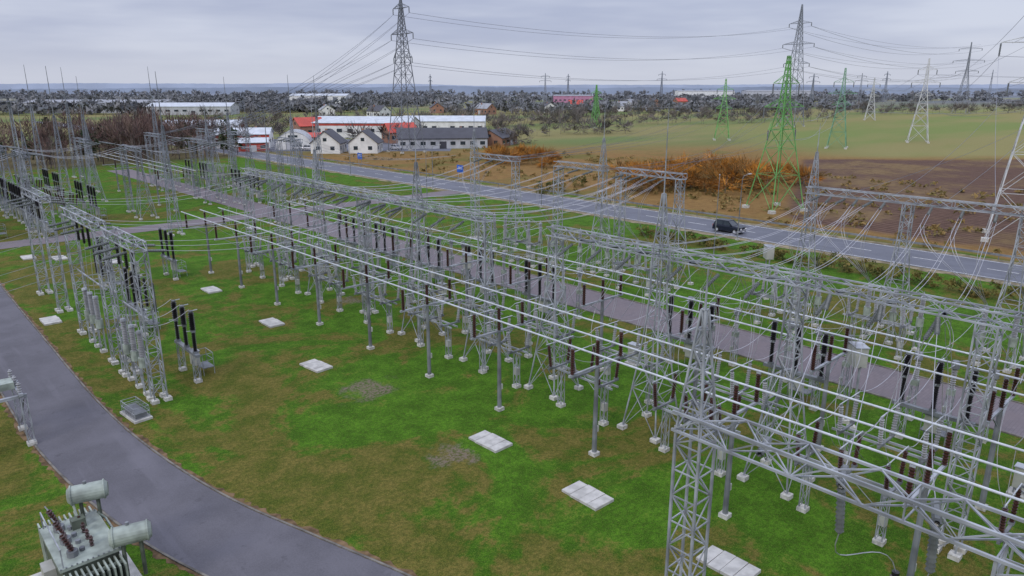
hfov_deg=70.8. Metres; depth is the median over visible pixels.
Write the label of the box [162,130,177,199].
lightning mast
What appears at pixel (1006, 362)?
tubular busbar
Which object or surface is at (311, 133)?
brick house
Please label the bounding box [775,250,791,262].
hedge shrub
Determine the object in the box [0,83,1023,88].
distant hills
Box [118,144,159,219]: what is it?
lattice gantry
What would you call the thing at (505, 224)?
voltage transformer
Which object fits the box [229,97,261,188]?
lattice gantry
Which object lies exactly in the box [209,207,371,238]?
jumper conductors
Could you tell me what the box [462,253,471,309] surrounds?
coupling filter box
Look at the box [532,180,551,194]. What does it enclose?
roadside shrub
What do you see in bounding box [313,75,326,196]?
lightning mast
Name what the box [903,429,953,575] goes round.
busbar support
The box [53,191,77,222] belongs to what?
disconnector switch
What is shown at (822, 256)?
hedge shrub
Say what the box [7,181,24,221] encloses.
circuit breaker
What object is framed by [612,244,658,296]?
disconnector switch
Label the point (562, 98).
magenta store
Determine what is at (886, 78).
distant transmission pylon
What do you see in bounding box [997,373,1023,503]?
dropper conductors
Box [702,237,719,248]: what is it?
hedge shrub
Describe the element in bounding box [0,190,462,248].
cross road
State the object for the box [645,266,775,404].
dropper conductors
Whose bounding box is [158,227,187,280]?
circuit breaker
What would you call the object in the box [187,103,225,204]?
lattice gantry
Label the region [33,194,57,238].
circuit breaker
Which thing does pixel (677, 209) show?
lattice gantry
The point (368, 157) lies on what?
strung busbar
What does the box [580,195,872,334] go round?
span conductors
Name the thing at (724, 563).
concrete duct cover
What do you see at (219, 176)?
current transformer
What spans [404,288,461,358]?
disconnector switch
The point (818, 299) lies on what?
voltage transformer
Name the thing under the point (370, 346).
busbar support
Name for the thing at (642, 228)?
hedge shrub
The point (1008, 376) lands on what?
tubular busbar
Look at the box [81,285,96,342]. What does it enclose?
voltage transformer
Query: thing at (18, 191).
circuit breaker
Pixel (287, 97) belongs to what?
power line
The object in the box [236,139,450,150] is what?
yard pavement
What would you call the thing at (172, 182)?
busbar support
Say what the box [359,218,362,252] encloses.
current transformer
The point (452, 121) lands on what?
white warehouse
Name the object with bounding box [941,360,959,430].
current transformer
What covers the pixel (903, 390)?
jumper conductors
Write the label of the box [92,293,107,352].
voltage transformer
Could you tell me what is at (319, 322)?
busbar support
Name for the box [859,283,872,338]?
voltage transformer
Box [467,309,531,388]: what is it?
disconnector switch
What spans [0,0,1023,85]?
sky
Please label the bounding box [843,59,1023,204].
power line
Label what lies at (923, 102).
power line
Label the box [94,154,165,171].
tubular busbar
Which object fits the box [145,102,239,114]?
grey warehouse
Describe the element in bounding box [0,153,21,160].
span conductors
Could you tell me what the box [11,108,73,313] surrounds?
lattice gantry
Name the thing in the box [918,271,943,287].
hedge shrub
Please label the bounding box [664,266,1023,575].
lattice gantry
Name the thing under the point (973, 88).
power line
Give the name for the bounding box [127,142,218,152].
span conductors
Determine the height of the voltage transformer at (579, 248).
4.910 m
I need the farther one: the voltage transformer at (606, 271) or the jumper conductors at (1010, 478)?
the voltage transformer at (606, 271)
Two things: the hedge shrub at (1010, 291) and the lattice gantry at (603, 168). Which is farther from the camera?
the lattice gantry at (603, 168)
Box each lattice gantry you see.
[0,145,21,218]
[10,103,51,232]
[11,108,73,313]
[59,205,130,365]
[73,99,107,202]
[100,226,172,404]
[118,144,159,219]
[143,132,176,190]
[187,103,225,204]
[195,128,225,180]
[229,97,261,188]
[240,98,512,369]
[275,137,312,201]
[470,129,529,250]
[524,102,1023,562]
[552,97,616,270]
[610,167,693,289]
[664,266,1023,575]
[777,123,1023,368]
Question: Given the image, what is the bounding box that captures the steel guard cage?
[120,396,152,423]
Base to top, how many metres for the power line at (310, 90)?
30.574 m
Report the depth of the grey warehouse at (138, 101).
571.38 m
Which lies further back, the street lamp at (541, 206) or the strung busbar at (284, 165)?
the street lamp at (541, 206)
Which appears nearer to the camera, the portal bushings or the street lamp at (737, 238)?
the portal bushings
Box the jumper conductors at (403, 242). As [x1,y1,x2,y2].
[282,220,544,266]
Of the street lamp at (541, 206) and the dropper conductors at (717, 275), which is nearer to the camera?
the dropper conductors at (717, 275)
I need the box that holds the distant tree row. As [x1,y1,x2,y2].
[56,99,1023,145]
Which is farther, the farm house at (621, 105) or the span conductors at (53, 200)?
the farm house at (621, 105)
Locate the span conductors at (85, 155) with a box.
[28,147,128,158]
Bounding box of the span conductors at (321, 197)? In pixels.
[85,190,347,228]
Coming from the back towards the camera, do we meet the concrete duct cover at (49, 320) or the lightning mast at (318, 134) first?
the lightning mast at (318, 134)
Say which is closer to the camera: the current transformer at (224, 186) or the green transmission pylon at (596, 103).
the current transformer at (224, 186)
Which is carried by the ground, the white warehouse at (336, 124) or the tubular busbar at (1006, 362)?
the white warehouse at (336, 124)
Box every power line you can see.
[156,15,410,141]
[208,18,411,130]
[391,13,810,80]
[497,94,735,160]
[581,95,795,175]
[597,94,734,107]
[766,89,848,140]
[783,26,977,81]
[784,26,1001,80]
[835,87,1022,113]
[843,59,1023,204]
[864,74,936,107]
[911,16,1023,115]
[915,74,1023,103]
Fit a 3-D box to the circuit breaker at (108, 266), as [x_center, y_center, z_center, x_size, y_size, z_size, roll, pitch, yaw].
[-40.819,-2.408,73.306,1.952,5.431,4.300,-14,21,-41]
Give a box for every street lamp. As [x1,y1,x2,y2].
[540,155,550,207]
[735,173,751,239]
[1005,205,1023,285]
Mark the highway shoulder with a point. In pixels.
(853, 258)
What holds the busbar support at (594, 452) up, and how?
on the ground
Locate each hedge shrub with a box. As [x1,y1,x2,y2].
[636,224,650,235]
[646,229,661,237]
[658,230,674,238]
[670,230,683,241]
[683,229,701,242]
[696,236,709,244]
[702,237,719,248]
[713,240,729,249]
[739,244,763,256]
[757,242,774,256]
[774,249,788,259]
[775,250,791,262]
[787,253,809,266]
[810,252,827,268]
[825,250,852,269]
[833,257,864,272]
[854,257,877,273]
[865,266,885,278]
[882,263,905,280]
[902,269,930,284]
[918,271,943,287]
[941,277,967,292]
[961,283,983,297]
[971,279,1004,297]
[1000,286,1023,301]
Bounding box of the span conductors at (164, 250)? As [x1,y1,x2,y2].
[121,200,401,252]
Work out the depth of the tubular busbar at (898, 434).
33.45 m
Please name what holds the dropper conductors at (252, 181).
hanging from the lattice gantry at (464, 358)
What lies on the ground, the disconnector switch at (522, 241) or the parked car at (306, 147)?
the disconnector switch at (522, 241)
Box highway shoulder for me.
[60,122,1023,286]
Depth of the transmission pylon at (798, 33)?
368.55 m
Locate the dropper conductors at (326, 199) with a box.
[281,192,359,264]
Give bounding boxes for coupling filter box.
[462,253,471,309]
[760,244,774,299]
[842,341,870,430]
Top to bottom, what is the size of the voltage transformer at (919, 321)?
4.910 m
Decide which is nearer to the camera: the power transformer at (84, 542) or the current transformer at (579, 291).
the power transformer at (84, 542)
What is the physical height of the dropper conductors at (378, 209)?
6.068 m
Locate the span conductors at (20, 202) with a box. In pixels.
[0,197,34,210]
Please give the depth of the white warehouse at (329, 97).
759.32 m
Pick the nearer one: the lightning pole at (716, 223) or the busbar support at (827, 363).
the busbar support at (827, 363)
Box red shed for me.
[238,136,269,151]
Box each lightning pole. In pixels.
[425,147,429,212]
[710,174,719,266]
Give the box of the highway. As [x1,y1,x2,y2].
[36,121,1023,282]
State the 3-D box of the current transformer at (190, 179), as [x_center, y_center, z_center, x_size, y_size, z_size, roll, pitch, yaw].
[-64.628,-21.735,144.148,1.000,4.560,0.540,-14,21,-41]
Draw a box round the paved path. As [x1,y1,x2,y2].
[109,169,1023,435]
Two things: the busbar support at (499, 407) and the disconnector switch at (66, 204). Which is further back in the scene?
the disconnector switch at (66, 204)
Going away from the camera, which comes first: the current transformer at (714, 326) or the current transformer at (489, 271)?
the current transformer at (714, 326)
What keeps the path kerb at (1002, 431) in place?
on the ground
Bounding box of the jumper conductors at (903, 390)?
[797,307,1023,466]
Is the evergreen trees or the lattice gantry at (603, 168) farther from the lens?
the evergreen trees
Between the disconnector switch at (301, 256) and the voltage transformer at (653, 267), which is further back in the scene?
the disconnector switch at (301, 256)
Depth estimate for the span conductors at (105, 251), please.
45.48 m
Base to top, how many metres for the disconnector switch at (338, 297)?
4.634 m
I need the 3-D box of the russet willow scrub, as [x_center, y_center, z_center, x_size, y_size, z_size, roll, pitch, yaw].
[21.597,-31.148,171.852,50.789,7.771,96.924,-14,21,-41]
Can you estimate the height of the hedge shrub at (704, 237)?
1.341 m
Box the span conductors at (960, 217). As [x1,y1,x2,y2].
[835,207,1000,420]
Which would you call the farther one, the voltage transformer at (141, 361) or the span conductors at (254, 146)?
the span conductors at (254, 146)
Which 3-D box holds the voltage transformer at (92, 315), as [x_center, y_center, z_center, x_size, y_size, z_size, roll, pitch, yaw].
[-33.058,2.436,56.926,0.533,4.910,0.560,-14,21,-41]
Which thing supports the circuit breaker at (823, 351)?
on the ground
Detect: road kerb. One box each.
[0,284,411,575]
[0,392,208,575]
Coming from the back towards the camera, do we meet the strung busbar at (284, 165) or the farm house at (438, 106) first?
the farm house at (438, 106)
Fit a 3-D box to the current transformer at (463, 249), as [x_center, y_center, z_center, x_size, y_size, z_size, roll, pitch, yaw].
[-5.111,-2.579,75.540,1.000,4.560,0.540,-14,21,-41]
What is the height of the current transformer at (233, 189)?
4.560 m
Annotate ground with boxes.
[0,94,1023,575]
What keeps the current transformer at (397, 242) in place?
on the ground
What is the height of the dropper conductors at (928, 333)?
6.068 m
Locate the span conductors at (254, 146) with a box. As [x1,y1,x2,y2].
[214,139,296,147]
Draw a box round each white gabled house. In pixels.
[309,129,347,153]
[347,128,383,152]
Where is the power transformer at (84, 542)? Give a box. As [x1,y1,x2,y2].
[31,478,151,575]
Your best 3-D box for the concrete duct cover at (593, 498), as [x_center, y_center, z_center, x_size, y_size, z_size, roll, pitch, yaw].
[3.832,10.502,36.498,1.413,0.158,2.376,-13,21,-40]
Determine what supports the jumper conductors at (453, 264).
on the current transformer at (503, 271)
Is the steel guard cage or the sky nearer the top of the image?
the sky
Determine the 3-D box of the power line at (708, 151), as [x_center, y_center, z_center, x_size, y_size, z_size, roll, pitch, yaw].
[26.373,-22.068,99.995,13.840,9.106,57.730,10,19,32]
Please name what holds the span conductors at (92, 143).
attached to the lattice gantry at (3, 174)
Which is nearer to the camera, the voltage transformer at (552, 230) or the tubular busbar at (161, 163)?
the voltage transformer at (552, 230)
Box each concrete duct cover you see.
[20,254,36,259]
[39,315,61,325]
[51,255,67,260]
[200,286,221,293]
[259,317,284,327]
[299,359,332,372]
[469,430,512,452]
[562,481,613,510]
[696,545,760,575]
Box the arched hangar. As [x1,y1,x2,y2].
[274,129,312,149]
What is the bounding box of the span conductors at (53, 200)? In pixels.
[36,175,267,204]
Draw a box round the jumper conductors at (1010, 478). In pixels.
[1004,450,1023,506]
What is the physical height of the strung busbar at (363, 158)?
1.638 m
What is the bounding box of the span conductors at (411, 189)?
[290,159,503,242]
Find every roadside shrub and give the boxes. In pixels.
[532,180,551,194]
[549,178,566,189]
[571,174,588,186]
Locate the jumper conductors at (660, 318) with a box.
[546,273,819,361]
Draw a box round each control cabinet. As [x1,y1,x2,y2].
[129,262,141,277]
[436,282,447,299]
[624,341,641,366]
[1006,462,1023,499]
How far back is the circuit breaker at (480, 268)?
68.71 m
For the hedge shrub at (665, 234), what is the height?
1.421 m
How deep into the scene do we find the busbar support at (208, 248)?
79.25 m
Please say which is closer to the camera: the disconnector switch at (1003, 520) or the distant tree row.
the disconnector switch at (1003, 520)
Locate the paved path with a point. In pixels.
(1013, 421)
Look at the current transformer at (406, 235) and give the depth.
82.61 m
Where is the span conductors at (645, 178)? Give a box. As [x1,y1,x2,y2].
[434,175,663,289]
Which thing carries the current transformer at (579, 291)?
on the ground
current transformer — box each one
[173,165,177,185]
[176,166,180,186]
[183,167,187,188]
[187,168,191,189]
[218,175,223,198]
[223,176,227,199]
[231,178,236,202]
[236,179,240,203]
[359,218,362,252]
[366,219,371,254]
[373,221,380,257]
[395,226,400,263]
[404,228,409,266]
[438,236,442,276]
[448,239,454,280]
[459,242,465,283]
[486,249,492,291]
[500,252,506,295]
[514,255,521,300]
[544,262,549,306]
[559,266,566,314]
[576,270,583,318]
[683,296,692,351]
[705,302,715,357]
[728,308,740,366]
[782,321,794,382]
[809,327,822,390]
[837,334,852,399]
[905,351,922,420]
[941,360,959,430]
[978,370,999,443]
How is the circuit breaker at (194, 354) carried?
on the ground
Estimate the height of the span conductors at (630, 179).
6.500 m
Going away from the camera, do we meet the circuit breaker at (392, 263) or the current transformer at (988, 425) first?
the current transformer at (988, 425)
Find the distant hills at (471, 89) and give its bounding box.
[0,86,1023,93]
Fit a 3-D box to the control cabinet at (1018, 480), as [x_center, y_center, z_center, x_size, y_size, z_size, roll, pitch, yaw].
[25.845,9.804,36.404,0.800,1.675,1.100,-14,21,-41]
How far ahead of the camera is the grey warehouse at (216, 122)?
290.62 m
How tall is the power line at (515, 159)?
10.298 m
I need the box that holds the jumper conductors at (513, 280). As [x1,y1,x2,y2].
[389,241,655,305]
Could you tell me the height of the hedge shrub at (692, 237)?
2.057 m
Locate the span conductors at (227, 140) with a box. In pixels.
[181,135,257,142]
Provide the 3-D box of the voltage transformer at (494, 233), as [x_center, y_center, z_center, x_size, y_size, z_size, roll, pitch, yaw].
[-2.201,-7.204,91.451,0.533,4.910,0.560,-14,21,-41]
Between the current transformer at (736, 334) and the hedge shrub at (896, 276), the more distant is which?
the hedge shrub at (896, 276)
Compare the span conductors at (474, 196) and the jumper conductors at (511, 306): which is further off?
the span conductors at (474, 196)
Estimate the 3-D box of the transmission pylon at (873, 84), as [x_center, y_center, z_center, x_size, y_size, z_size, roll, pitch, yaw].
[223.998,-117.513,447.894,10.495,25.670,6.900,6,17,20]
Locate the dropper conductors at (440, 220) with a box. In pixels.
[388,213,475,304]
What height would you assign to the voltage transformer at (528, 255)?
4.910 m
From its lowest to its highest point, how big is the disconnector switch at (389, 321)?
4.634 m
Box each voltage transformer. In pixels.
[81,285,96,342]
[87,290,101,347]
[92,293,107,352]
[120,315,135,380]
[128,321,143,388]
[135,327,152,396]
[492,213,496,249]
[503,216,507,251]
[526,220,530,257]
[537,221,542,260]
[549,224,554,263]
[577,228,581,269]
[590,233,595,272]
[604,236,609,276]
[633,242,638,283]
[649,242,654,286]
[664,249,671,290]
[768,268,778,316]
[791,268,799,320]
[811,276,821,326]
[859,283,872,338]
[885,290,898,344]
[911,292,925,350]
[971,303,989,365]
[1002,309,1021,373]
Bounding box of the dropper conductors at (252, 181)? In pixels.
[207,176,285,233]
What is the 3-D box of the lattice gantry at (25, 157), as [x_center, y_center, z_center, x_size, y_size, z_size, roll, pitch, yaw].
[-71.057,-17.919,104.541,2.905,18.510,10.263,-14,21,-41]
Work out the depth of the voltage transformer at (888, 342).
57.42 m
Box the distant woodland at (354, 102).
[0,88,1023,114]
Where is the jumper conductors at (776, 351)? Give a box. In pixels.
[652,289,922,405]
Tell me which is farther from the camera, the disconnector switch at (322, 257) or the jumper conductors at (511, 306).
the disconnector switch at (322, 257)
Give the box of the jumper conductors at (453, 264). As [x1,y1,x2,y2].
[331,231,602,284]
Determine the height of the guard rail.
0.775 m
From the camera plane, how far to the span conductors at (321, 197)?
61.05 m
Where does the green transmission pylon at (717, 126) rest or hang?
on the ground
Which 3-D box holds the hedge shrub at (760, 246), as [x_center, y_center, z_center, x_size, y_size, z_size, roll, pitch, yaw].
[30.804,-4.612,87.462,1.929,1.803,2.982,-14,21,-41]
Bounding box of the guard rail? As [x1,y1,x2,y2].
[257,149,1022,259]
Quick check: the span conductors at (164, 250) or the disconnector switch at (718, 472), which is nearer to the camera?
the disconnector switch at (718, 472)
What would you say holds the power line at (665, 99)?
hanging from the green transmission pylon at (596, 103)
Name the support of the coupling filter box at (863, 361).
on the ground
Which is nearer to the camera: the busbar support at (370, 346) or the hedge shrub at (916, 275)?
the busbar support at (370, 346)
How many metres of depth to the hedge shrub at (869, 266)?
79.20 m
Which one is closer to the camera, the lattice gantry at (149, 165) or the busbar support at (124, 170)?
the busbar support at (124, 170)
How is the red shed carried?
on the yard pavement
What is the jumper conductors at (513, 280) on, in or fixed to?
on the current transformer at (561, 299)
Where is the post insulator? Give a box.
[890,569,899,575]
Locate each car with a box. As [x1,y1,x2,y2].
[303,145,310,149]
[390,144,401,149]
[712,218,746,233]
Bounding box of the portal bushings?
[74,222,187,326]
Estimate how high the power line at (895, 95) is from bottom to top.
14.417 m
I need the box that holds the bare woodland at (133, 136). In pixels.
[0,102,252,169]
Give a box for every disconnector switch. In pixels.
[13,173,32,189]
[24,177,42,192]
[42,186,64,217]
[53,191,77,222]
[201,161,216,183]
[214,164,232,187]
[234,231,269,278]
[246,170,265,195]
[265,175,285,200]
[267,242,306,293]
[273,226,308,271]
[304,255,348,311]
[309,236,346,284]
[349,248,390,301]
[350,270,401,333]
[396,263,444,321]
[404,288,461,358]
[451,279,506,342]
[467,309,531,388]
[502,223,540,267]
[514,297,576,370]
[547,335,619,426]
[594,321,665,404]
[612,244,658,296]
[652,371,742,477]
[698,351,783,441]
[751,271,811,333]
[794,417,908,546]
[832,391,943,497]
[843,289,915,359]
[989,483,1023,573]
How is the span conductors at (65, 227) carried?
attached to the lattice gantry at (154, 400)
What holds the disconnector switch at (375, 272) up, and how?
on the ground
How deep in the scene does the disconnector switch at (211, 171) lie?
153.46 m
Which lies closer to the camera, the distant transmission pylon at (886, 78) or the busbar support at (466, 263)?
the busbar support at (466, 263)
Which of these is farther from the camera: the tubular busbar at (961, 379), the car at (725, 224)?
the car at (725, 224)
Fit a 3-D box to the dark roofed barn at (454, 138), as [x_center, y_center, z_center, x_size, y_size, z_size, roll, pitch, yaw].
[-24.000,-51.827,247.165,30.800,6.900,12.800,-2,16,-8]
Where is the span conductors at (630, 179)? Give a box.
[379,174,656,270]
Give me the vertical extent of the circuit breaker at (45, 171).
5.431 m
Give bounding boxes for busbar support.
[102,157,125,191]
[114,160,139,195]
[141,166,168,205]
[157,168,184,210]
[184,210,226,273]
[214,219,257,287]
[249,230,294,305]
[272,200,306,258]
[290,243,338,325]
[306,208,342,271]
[341,259,391,349]
[345,218,383,285]
[391,229,430,302]
[400,278,452,377]
[445,242,483,322]
[471,300,525,411]
[508,256,549,344]
[568,330,623,457]
[581,274,622,371]
[678,296,719,403]
[706,372,761,520]
[809,326,849,451]
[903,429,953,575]
[975,366,1020,511]
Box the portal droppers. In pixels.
[834,486,940,575]
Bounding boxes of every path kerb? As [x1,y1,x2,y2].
[266,217,1023,438]
[302,214,1023,404]
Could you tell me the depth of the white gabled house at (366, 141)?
224.43 m
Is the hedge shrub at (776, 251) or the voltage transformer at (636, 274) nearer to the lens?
the voltage transformer at (636, 274)
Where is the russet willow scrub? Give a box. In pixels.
[479,142,829,193]
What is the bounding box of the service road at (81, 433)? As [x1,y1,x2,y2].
[0,286,404,575]
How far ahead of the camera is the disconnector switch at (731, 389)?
41.50 m
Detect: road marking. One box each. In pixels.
[57,122,1019,265]
[221,152,1020,282]
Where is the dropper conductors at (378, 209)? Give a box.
[330,202,419,279]
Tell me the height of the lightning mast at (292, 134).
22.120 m
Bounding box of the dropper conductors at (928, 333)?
[789,299,947,464]
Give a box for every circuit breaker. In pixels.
[0,175,10,208]
[0,177,15,215]
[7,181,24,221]
[14,185,28,226]
[24,190,46,232]
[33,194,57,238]
[42,168,56,196]
[51,172,68,198]
[74,180,92,214]
[87,184,106,218]
[96,236,122,292]
[123,266,160,336]
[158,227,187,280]
[169,299,214,383]
[185,159,199,183]
[199,162,213,189]
[230,168,246,197]
[249,172,265,202]
[336,214,361,260]
[374,223,400,273]
[416,232,444,287]
[467,244,496,304]
[522,258,558,324]
[663,293,715,374]
[763,318,829,410]
[892,350,979,456]
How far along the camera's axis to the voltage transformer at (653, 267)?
74.08 m
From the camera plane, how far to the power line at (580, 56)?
267.36 m
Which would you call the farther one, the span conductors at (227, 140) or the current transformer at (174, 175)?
the current transformer at (174, 175)
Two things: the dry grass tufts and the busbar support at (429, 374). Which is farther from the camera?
the dry grass tufts
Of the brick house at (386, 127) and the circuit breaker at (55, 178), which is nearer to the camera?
the circuit breaker at (55, 178)
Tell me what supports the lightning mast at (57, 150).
on the ground
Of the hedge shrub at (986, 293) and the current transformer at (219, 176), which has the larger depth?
the current transformer at (219, 176)
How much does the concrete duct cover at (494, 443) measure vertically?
0.158 m
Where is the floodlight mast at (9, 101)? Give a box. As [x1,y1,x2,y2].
[0,99,25,181]
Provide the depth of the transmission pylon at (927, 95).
264.46 m
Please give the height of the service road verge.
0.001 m
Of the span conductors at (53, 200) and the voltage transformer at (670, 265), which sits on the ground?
the voltage transformer at (670, 265)
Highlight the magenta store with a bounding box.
[553,95,593,103]
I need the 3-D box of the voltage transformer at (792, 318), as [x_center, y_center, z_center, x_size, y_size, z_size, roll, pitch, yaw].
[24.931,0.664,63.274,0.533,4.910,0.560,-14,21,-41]
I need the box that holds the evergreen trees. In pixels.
[0,115,242,164]
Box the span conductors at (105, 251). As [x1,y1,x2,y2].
[0,242,126,293]
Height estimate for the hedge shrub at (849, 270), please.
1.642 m
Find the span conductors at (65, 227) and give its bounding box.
[0,220,82,252]
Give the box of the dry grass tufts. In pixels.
[344,145,1023,252]
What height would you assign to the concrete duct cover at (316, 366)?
0.158 m
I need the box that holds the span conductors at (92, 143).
[5,142,100,151]
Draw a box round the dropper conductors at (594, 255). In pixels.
[539,243,649,351]
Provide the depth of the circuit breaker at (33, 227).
102.88 m
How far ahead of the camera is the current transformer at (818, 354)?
48.55 m
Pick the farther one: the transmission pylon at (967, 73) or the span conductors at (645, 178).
the transmission pylon at (967, 73)
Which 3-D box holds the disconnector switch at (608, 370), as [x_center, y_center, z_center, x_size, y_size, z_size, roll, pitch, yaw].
[7.774,5.076,47.985,2.500,4.634,5.200,-14,21,-41]
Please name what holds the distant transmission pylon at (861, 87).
on the ground
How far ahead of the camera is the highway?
104.01 m
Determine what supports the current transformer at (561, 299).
on the ground
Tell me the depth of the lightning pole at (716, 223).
81.96 m
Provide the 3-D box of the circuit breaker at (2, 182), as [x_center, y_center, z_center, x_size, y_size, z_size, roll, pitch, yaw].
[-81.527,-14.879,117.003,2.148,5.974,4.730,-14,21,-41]
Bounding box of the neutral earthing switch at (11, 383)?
[0,369,37,446]
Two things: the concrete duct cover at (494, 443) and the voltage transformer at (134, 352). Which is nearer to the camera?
the concrete duct cover at (494, 443)
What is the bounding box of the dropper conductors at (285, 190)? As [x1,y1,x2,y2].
[243,183,308,251]
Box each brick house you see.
[289,116,321,131]
[308,131,322,138]
[381,121,415,143]
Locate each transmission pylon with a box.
[386,0,426,153]
[539,73,549,101]
[566,74,570,94]
[589,85,601,128]
[658,71,665,95]
[713,79,735,140]
[742,56,806,213]
[775,4,814,126]
[809,74,819,105]
[824,68,857,148]
[857,73,866,100]
[863,78,881,119]
[882,71,890,101]
[905,58,940,143]
[951,42,984,112]
[980,37,1023,241]
[986,70,993,101]
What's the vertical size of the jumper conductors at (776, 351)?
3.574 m
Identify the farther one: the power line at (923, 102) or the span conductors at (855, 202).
the power line at (923, 102)
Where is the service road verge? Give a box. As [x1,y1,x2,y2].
[0,282,417,575]
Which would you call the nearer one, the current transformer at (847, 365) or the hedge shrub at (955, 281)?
the current transformer at (847, 365)
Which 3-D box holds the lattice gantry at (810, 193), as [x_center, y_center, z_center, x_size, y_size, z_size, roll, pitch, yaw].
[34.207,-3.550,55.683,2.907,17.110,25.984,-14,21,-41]
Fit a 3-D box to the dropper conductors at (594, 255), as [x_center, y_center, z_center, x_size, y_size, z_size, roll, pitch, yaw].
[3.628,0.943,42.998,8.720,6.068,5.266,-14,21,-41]
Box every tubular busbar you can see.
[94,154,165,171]
[107,154,182,171]
[117,153,194,170]
[181,211,1023,502]
[200,209,1023,475]
[218,207,1023,451]
[268,202,1023,395]
[286,200,1023,380]
[300,198,1023,366]
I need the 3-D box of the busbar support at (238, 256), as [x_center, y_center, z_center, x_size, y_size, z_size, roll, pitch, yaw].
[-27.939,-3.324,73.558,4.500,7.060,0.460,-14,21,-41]
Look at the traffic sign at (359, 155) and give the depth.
189.53 m
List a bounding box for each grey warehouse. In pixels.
[22,100,179,112]
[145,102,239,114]
[165,118,244,131]
[741,90,813,98]
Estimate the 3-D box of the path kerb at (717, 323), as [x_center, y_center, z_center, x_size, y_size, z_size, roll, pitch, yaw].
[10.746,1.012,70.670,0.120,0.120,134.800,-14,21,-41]
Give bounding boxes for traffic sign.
[357,152,361,161]
[457,165,462,179]
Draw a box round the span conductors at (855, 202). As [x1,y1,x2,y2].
[689,196,885,373]
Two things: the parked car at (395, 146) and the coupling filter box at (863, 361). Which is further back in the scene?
the parked car at (395, 146)
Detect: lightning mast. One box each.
[24,69,47,188]
[45,66,78,216]
[60,67,83,177]
[76,79,99,192]
[147,66,168,180]
[155,73,185,235]
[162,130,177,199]
[223,77,239,186]
[263,107,278,224]
[287,76,304,205]
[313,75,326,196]
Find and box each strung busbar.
[224,148,344,166]
[297,141,432,159]
[306,141,444,159]
[312,140,455,158]
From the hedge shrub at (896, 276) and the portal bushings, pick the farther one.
the hedge shrub at (896, 276)
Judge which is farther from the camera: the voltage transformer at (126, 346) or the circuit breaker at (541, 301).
the circuit breaker at (541, 301)
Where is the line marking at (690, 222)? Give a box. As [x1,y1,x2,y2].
[240,152,1018,273]
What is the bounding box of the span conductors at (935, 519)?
[755,294,942,526]
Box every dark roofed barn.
[396,126,488,148]
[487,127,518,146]
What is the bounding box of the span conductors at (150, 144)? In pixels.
[99,138,184,146]
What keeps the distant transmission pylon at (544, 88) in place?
on the ground
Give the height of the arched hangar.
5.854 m
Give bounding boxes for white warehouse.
[213,126,273,148]
[289,94,351,103]
[311,116,418,138]
[415,114,486,127]
[675,90,734,97]
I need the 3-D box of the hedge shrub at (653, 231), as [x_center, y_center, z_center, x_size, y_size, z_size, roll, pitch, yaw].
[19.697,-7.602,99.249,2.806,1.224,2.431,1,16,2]
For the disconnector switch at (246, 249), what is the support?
on the ground
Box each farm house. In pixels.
[318,104,334,114]
[366,105,390,115]
[429,102,443,112]
[474,103,496,114]
[544,102,554,112]
[568,100,582,106]
[617,101,629,110]
[673,98,687,103]
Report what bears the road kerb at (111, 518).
on the service road verge
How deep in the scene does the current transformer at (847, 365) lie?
47.50 m
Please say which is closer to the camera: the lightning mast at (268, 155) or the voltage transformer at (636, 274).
the voltage transformer at (636, 274)
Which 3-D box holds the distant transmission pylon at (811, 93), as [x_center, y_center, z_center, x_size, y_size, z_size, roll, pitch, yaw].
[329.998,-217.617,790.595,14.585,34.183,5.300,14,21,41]
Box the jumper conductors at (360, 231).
[242,215,498,251]
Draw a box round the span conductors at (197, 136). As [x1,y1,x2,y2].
[153,131,225,138]
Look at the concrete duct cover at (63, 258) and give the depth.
87.02 m
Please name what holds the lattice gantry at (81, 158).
on the ground
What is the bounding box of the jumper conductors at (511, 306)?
[458,269,576,329]
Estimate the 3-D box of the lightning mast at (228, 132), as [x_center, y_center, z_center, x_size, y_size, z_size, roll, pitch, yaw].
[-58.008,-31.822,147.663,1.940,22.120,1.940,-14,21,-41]
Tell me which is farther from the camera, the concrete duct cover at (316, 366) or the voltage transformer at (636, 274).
the voltage transformer at (636, 274)
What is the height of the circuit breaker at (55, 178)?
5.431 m
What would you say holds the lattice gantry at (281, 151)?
on the ground
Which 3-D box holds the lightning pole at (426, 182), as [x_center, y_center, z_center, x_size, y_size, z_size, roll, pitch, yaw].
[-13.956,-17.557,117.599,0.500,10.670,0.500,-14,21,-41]
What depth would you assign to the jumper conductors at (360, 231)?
77.31 m
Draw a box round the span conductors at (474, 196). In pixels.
[330,168,592,251]
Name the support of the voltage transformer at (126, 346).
on the ground
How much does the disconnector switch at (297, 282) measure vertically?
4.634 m
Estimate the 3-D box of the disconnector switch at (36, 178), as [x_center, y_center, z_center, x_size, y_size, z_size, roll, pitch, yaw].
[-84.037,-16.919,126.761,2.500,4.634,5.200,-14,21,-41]
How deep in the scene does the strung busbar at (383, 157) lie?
111.24 m
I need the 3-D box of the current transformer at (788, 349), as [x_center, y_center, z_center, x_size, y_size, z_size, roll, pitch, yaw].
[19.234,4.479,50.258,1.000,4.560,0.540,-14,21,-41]

